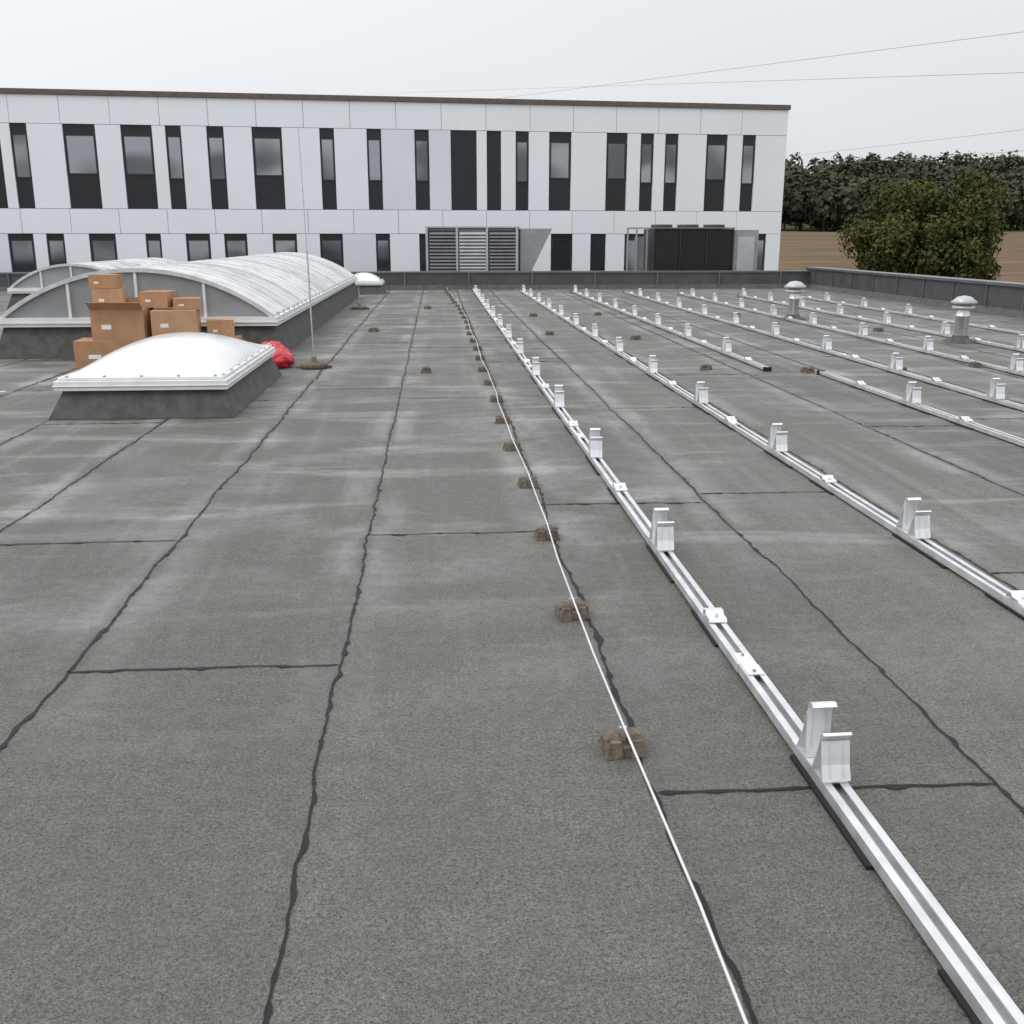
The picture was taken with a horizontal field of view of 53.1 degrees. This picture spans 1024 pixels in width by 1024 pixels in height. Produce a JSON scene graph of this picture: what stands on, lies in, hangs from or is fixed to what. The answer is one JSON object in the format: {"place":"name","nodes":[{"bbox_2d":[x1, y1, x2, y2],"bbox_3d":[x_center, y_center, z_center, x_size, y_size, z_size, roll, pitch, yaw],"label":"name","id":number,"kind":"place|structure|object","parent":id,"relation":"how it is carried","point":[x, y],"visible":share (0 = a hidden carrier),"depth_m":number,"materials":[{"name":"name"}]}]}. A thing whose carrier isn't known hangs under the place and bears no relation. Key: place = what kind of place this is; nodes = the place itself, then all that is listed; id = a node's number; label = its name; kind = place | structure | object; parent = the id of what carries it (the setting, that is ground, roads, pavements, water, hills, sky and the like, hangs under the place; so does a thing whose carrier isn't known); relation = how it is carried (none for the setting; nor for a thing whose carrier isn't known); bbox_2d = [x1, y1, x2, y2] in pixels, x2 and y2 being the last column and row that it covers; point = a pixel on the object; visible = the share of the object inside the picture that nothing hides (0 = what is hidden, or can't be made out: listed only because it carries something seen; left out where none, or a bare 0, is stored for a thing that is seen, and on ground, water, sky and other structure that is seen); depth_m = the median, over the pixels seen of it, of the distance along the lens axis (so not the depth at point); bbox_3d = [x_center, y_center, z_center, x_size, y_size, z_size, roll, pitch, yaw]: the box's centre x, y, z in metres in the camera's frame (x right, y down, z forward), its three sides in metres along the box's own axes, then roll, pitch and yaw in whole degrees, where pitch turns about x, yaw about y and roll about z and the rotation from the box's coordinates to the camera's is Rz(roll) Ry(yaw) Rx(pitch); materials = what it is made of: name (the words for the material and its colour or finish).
{"place":"outdoors","nodes":[
{"label":"outdoors","id":0,"kind":"place"},
{"bbox_2d":[150,309,201,335],"bbox_3d":[-4.291,-2.426,13.093,0.553,0.322,0.422,-2,15,-9],"label":"cardboard box","id":1,"kind":"object","parent":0,"point":[164,321],"visible":0.75,"depth_m":12.89,"materials":[{"name":"brown cardboard"}]},
{"bbox_2d":[139,290,177,307],"bbox_3d":[-4.531,-2.737,13.147,0.363,0.202,0.342,1,15,5],"label":"cardboard box","id":2,"kind":"object","parent":1,"relation":"on","point":[156,298],"visible":0.96,"depth_m":12.99,"materials":[{"name":"brown cardboard"}]},
{"bbox_2d":[173,297,201,309],"bbox_3d":[-4.156,-2.671,13.110,0.343,0.142,0.302,-4,16,-16],"label":"cardboard box","id":3,"kind":"object","parent":1,"relation":"on","point":[186,303],"visible":1,"depth_m":12.97,"materials":[{"name":"brown cardboard"}]},
{"bbox_2d":[206,318,234,337],"bbox_3d":[-3.810,-2.404,13.394,0.343,0.242,0.342,-4,16,-16],"label":"cardboard box","id":4,"kind":"object","parent":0,"point":[222,326],"visible":0.81,"depth_m":13.24,"materials":[{"name":"brown cardboard"}]},
{"bbox_2d":[0,0,1023,172],"label":"sky","id":5,"kind":"structure","parent":0,"point":[423,48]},
{"bbox_2d":[529,312,537,316],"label":"wire holder block","id":6,"kind":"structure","parent":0,"point":[532,314],"depth_m":21.21,"materials":[{"name":"concrete"}]},
{"bbox_2d":[545,329,553,334],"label":"wire holder block","id":7,"kind":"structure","parent":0,"point":[549,332],"depth_m":17.25,"materials":[{"name":"concrete"}]},
{"bbox_2d":[630,334,641,339],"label":"wire holder block","id":8,"kind":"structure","parent":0,"point":[635,337],"depth_m":16.48,"materials":[{"name":"concrete"}]},
{"bbox_2d":[626,224,758,270],"bbox_3d":[5.965,-8.757,34.893,4.400,1.999,1.750,-1,15,-4],"label":"chiller unit","id":9,"kind":"object","parent":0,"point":[689,247],"visible":0.74,"depth_m":34.11,"materials":[{"name":"black metal"}]},
{"bbox_2d":[699,362,711,369],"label":"wire holder block","id":10,"kind":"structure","parent":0,"point":[705,366],"depth_m":12.73,"materials":[{"name":"concrete"}]},
{"bbox_2d":[497,32,1020,98],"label":"power line","id":11,"kind":"object","parent":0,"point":[788,61],"visible":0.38,"depth_m":146.29,"materials":[{"name":"grey metal"}]},
{"bbox_2d":[778,222,1023,282],"bbox_3d":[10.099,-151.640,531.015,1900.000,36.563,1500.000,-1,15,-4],"label":"ground","id":12,"kind":"structure","parent":0,"point":[805,246],"depth_m":237.81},
{"bbox_2d":[0,88,790,270],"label":"walls","id":13,"kind":"structure","parent":12,"relation":"on","point":[366,98],"depth_m":40.38,"materials":[{"name":"white paint"}]},
{"bbox_2d":[0,123,764,271],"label":"window frames","id":14,"kind":"structure","parent":13,"relation":"attached to","point":[85,190],"depth_m":41.16,"materials":[{"name":"black metal"}]},
{"bbox_2d":[12,135,763,271],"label":"window panes","id":15,"kind":"object","parent":14,"relation":"in","point":[81,154],"visible":0.72,"depth_m":40.63,"materials":[{"name":"grey glass"}]},
{"bbox_2d":[0,94,788,271],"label":"cladding","id":16,"kind":"structure","parent":13,"relation":"attached to","point":[585,218],"depth_m":40.89,"materials":[{"name":"white metal"}]},
{"bbox_2d":[0,288,1023,1023],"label":"flat roof","id":17,"kind":"structure","parent":12,"relation":"on","point":[488,840],"depth_m":3.81,"materials":[{"name":"asphalt"}]},
{"bbox_2d":[7,257,178,309],"bbox_3d":[-10.253,-6.040,26.677,2.940,1.014,7.240,-1,15,-4],"label":"barrel vault skylight","id":18,"kind":"object","parent":17,"relation":"on","point":[23,287],"visible":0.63,"depth_m":23.25,"materials":[{"name":"white plastic"}]},
{"bbox_2d":[73,338,138,368],"bbox_3d":[-5.085,-2.039,13.085,0.843,0.342,0.501,-2,15,-8],"label":"cardboard box","id":19,"kind":"object","parent":17,"relation":"on","point":[87,351],"visible":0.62,"depth_m":12.82,"materials":[{"name":"brown cardboard"}]},
{"bbox_2d":[85,297,153,339],"bbox_3d":[-4.949,-2.455,13.011,0.663,0.501,0.604,0,15,-1],"label":"cardboard box","id":20,"kind":"object","parent":19,"relation":"on","point":[130,319],"visible":0.81,"depth_m":12.83,"materials":[{"name":"brown cardboard"}]},
{"bbox_2d":[92,288,126,301],"bbox_3d":[-5.126,-2.728,13.053,0.363,0.242,0.342,-3,15,-12],"label":"cardboard box","id":21,"kind":"object","parent":20,"relation":"on","point":[110,295],"visible":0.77,"depth_m":12.89,"materials":[{"name":"brown cardboard"}]},
{"bbox_2d":[88,274,123,288],"bbox_3d":[-5.157,-2.932,13.006,0.323,0.172,0.301,0,15,1],"label":"cardboard box","id":22,"kind":"object","parent":21,"relation":"on","point":[105,281],"visible":1,"depth_m":12.87,"materials":[{"name":"brown cardboard"}]},
{"bbox_2d":[49,332,281,419],"bbox_3d":[-3.475,-1.540,10.694,1.655,0.619,3.035,-1,15,-4],"label":"dome skylight","id":23,"kind":"object","parent":17,"relation":"on","point":[189,375],"visible":1,"depth_m":9.39,"materials":[{"name":"white plastic"}]},
{"bbox_2d":[0,252,358,358],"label":"barrel vault skylight","id":24,"kind":"object","parent":17,"relation":"on","point":[260,298],"visible":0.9,"depth_m":14.05,"materials":[{"name":"white plastic"}]},
{"bbox_2d":[271,348,294,368],"bbox_3d":[-2.987,-1.950,12.947,0.416,0.242,0.494,11,18,34],"label":"red sack","id":25,"kind":"object","parent":17,"relation":"on","point":[282,358],"visible":0.52,"depth_m":12.84,"materials":[{"name":"plastic"}]},
{"bbox_2d":[261,341,290,351],"bbox_3d":[-3.141,-2.074,13.313,0.532,0.292,0.615,-4,15,-14],"label":"red sack","id":26,"kind":"object","parent":25,"relation":"on","point":[276,344],"visible":0.14,"depth_m":13.26,"materials":[{"name":"plastic"}]},
{"bbox_2d":[296,128,331,369],"bbox_3d":[-2.493,-3.192,12.555,0.366,2.851,0.340,11,19,37],"label":"lightning rod","id":27,"kind":"object","parent":17,"relation":"on","point":[313,364],"visible":1,"depth_m":12.76,"materials":[{"name":"metal"}]},
{"bbox_2d":[350,269,368,309],"bbox_3d":[-3.481,-5.069,23.293,0.340,0.901,0.366,14,20,42],"label":"lightning rod","id":28,"kind":"object","parent":17,"relation":"on","point":[359,307],"visible":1,"depth_m":23.28,"materials":[{"name":"metal"}]},
{"bbox_2d":[354,272,386,293],"bbox_3d":[-4.336,-6.726,30.051,1.235,0.589,1.435,-1,15,-4],"label":"dome skylight","id":29,"kind":"object","parent":17,"relation":"on","point":[370,283],"visible":0.74,"depth_m":29.48,"materials":[{"name":"white plastic"}]},
{"bbox_2d":[368,326,378,331],"bbox_3d":[-2.413,-3.190,17.857,0.136,0.088,0.145,10,18,33],"label":"wire holder block","id":30,"kind":"object","parent":17,"relation":"on","point":[373,329],"depth_m":17.82,"materials":[{"name":"concrete"}]},
{"bbox_2d":[0,270,810,290],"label":"parapet wall","id":31,"kind":"structure","parent":17,"relation":"on","point":[466,280],"depth_m":32.43,"materials":[{"name":"grey concrete"}]},
{"bbox_2d":[421,365,431,372],"bbox_3d":[-1.049,-1.751,12.508,0.132,0.084,0.140,-1,15,-4],"label":"wire holder block","id":32,"kind":"object","parent":17,"relation":"on","point":[425,369],"depth_m":12.45,"materials":[{"name":"concrete"}]},
{"bbox_2d":[425,226,551,270],"bbox_3d":[-0.810,-8.585,34.389,4.170,1.929,1.690,-1,15,-4],"label":"ventilation unit","id":33,"kind":"object","parent":17,"relation":"on","point":[482,248],"visible":0.84,"depth_m":33.55,"materials":[{"name":"grey metal"}]},
{"bbox_2d":[0,288,1023,1023],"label":"bitumen seam","id":34,"kind":"object","parent":17,"relation":"on","point":[696,884],"visible":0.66,"depth_m":3.93,"materials":[{"name":"black asphalt"}]},
{"bbox_2d":[445,289,747,1023],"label":"lightning conductor","id":35,"kind":"object","parent":17,"relation":"on","point":[625,741],"visible":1,"depth_m":3.85,"materials":[{"name":"metal"}]},
{"bbox_2d":[570,285,771,370],"bbox_3d":[2.468,-4.266,21.568,0.100,0.240,18.700,-1,15,-4],"label":"solar mounting rail","id":36,"kind":"object","parent":17,"relation":"on","point":[725,349],"visible":1,"depth_m":16.63,"materials":[{"name":"metal"}]},
{"bbox_2d":[472,285,1023,1023],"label":"solar mounting rail","id":37,"kind":"object","parent":17,"relation":"on","point":[820,755],"visible":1,"depth_m":3.01,"materials":[{"name":"metal"}]},
{"bbox_2d":[519,285,1023,619],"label":"solar mounting rail","id":38,"kind":"object","parent":17,"relation":"on","point":[910,527],"visible":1,"depth_m":6.42,"materials":[{"name":"metal"}]},
{"bbox_2d":[780,281,806,320],"bbox_3d":[5.614,-4.211,20.365,0.520,0.758,0.520,-1,15,-4],"label":"roof vent","id":39,"kind":"object","parent":17,"relation":"on","point":[794,290],"visible":0.98,"depth_m":20.27,"materials":[{"name":"silver metal"}]},
{"bbox_2d":[800,365,814,372],"bbox_3d":[3.605,-1.744,12.483,0.130,0.084,0.139,-6,16,-20],"label":"wire holder block","id":40,"kind":"object","parent":17,"relation":"on","point":[807,369],"depth_m":12.44,"materials":[{"name":"concrete"}]},
{"bbox_2d":[623,288,1023,410],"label":"solar mounting rail","id":41,"kind":"object","parent":17,"relation":"on","point":[995,394],"visible":1,"depth_m":13.05,"materials":[{"name":"metal"}]},
{"bbox_2d":[678,289,1023,376],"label":"solar mounting rail","id":42,"kind":"object","parent":17,"relation":"on","point":[1015,366],"visible":1,"depth_m":16.00,"materials":[{"name":"metal"}]},
{"bbox_2d":[873,326,883,331],"bbox_3d":[6.407,-3.200,17.893,0.145,0.088,0.136,-4,16,-15],"label":"wire holder block","id":43,"kind":"object","parent":17,"relation":"on","point":[879,329],"depth_m":17.85,"materials":[{"name":"concrete"}]},
{"bbox_2d":[737,288,1023,352],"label":"solar mounting rail","id":44,"kind":"object","parent":17,"relation":"on","point":[944,331],"visible":0.98,"depth_m":19.08,"materials":[{"name":"metal"}]},
{"bbox_2d":[800,292,1023,335],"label":"solar mounting rail","id":45,"kind":"object","parent":17,"relation":"on","point":[907,311],"visible":0.83,"depth_m":21.46,"materials":[{"name":"metal"}]},
{"bbox_2d":[805,267,1023,317],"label":"parapet wall","id":46,"kind":"structure","parent":17,"relation":"on","point":[1004,298],"depth_m":25.23,"materials":[{"name":"grey metal"}]},
{"bbox_2d":[817,370,1023,446],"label":"solar mounting rail","id":47,"kind":"object","parent":17,"relation":"on","point":[911,398],"visible":1,"depth_m":9.86,"materials":[{"name":"metal"}]},
{"bbox_2d":[942,295,977,343],"bbox_3d":[7.043,-3.022,16.017,0.520,0.718,0.520,-1,15,-4],"label":"roof vent","id":48,"kind":"object","parent":17,"relation":"on","point":[963,306],"visible":1,"depth_m":15.93,"materials":[{"name":"silver metal"}]},
{"bbox_2d":[968,360,982,367],"bbox_3d":[5.891,-1.886,13.014,0.131,0.084,0.139,-1,15,-4],"label":"wire holder block","id":49,"kind":"object","parent":17,"relation":"on","point":[974,364],"depth_m":12.96,"materials":[{"name":"concrete"}]},
{"bbox_2d":[347,72,1023,94],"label":"power line","id":50,"kind":"object","parent":12,"relation":"on","point":[752,81],"visible":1,"depth_m":166.35,"materials":[{"name":"grey metal"}]},
{"bbox_2d":[845,209,918,273],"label":"deciduous tree","id":51,"kind":"object","parent":12,"relation":"on","point":[876,242],"visible":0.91,"depth_m":123.08,"materials":[{"name":"green plant"}]},
{"bbox_2d":[780,149,1023,231],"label":"distant forest","id":52,"kind":"object","parent":12,"relation":"on","point":[824,196],"visible":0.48,"depth_m":376.25,"materials":[{"name":"green plant"}]},
{"bbox_2d":[787,151,1017,167],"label":"power line","id":53,"kind":"object","parent":12,"relation":"on","point":[914,158],"visible":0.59,"depth_m":154.55,"materials":[{"name":"grey metal"}]},
{"bbox_2d":[788,130,1018,156],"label":"power line","id":54,"kind":"object","parent":12,"relation":"on","point":[912,142],"visible":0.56,"depth_m":155.70,"materials":[{"name":"grey metal"}]},
{"bbox_2d":[836,169,1011,280],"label":"deciduous tree","id":55,"kind":"object","parent":12,"relation":"on","point":[952,239],"visible":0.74,"depth_m":124.12,"materials":[{"name":"green plant"}]}
]}

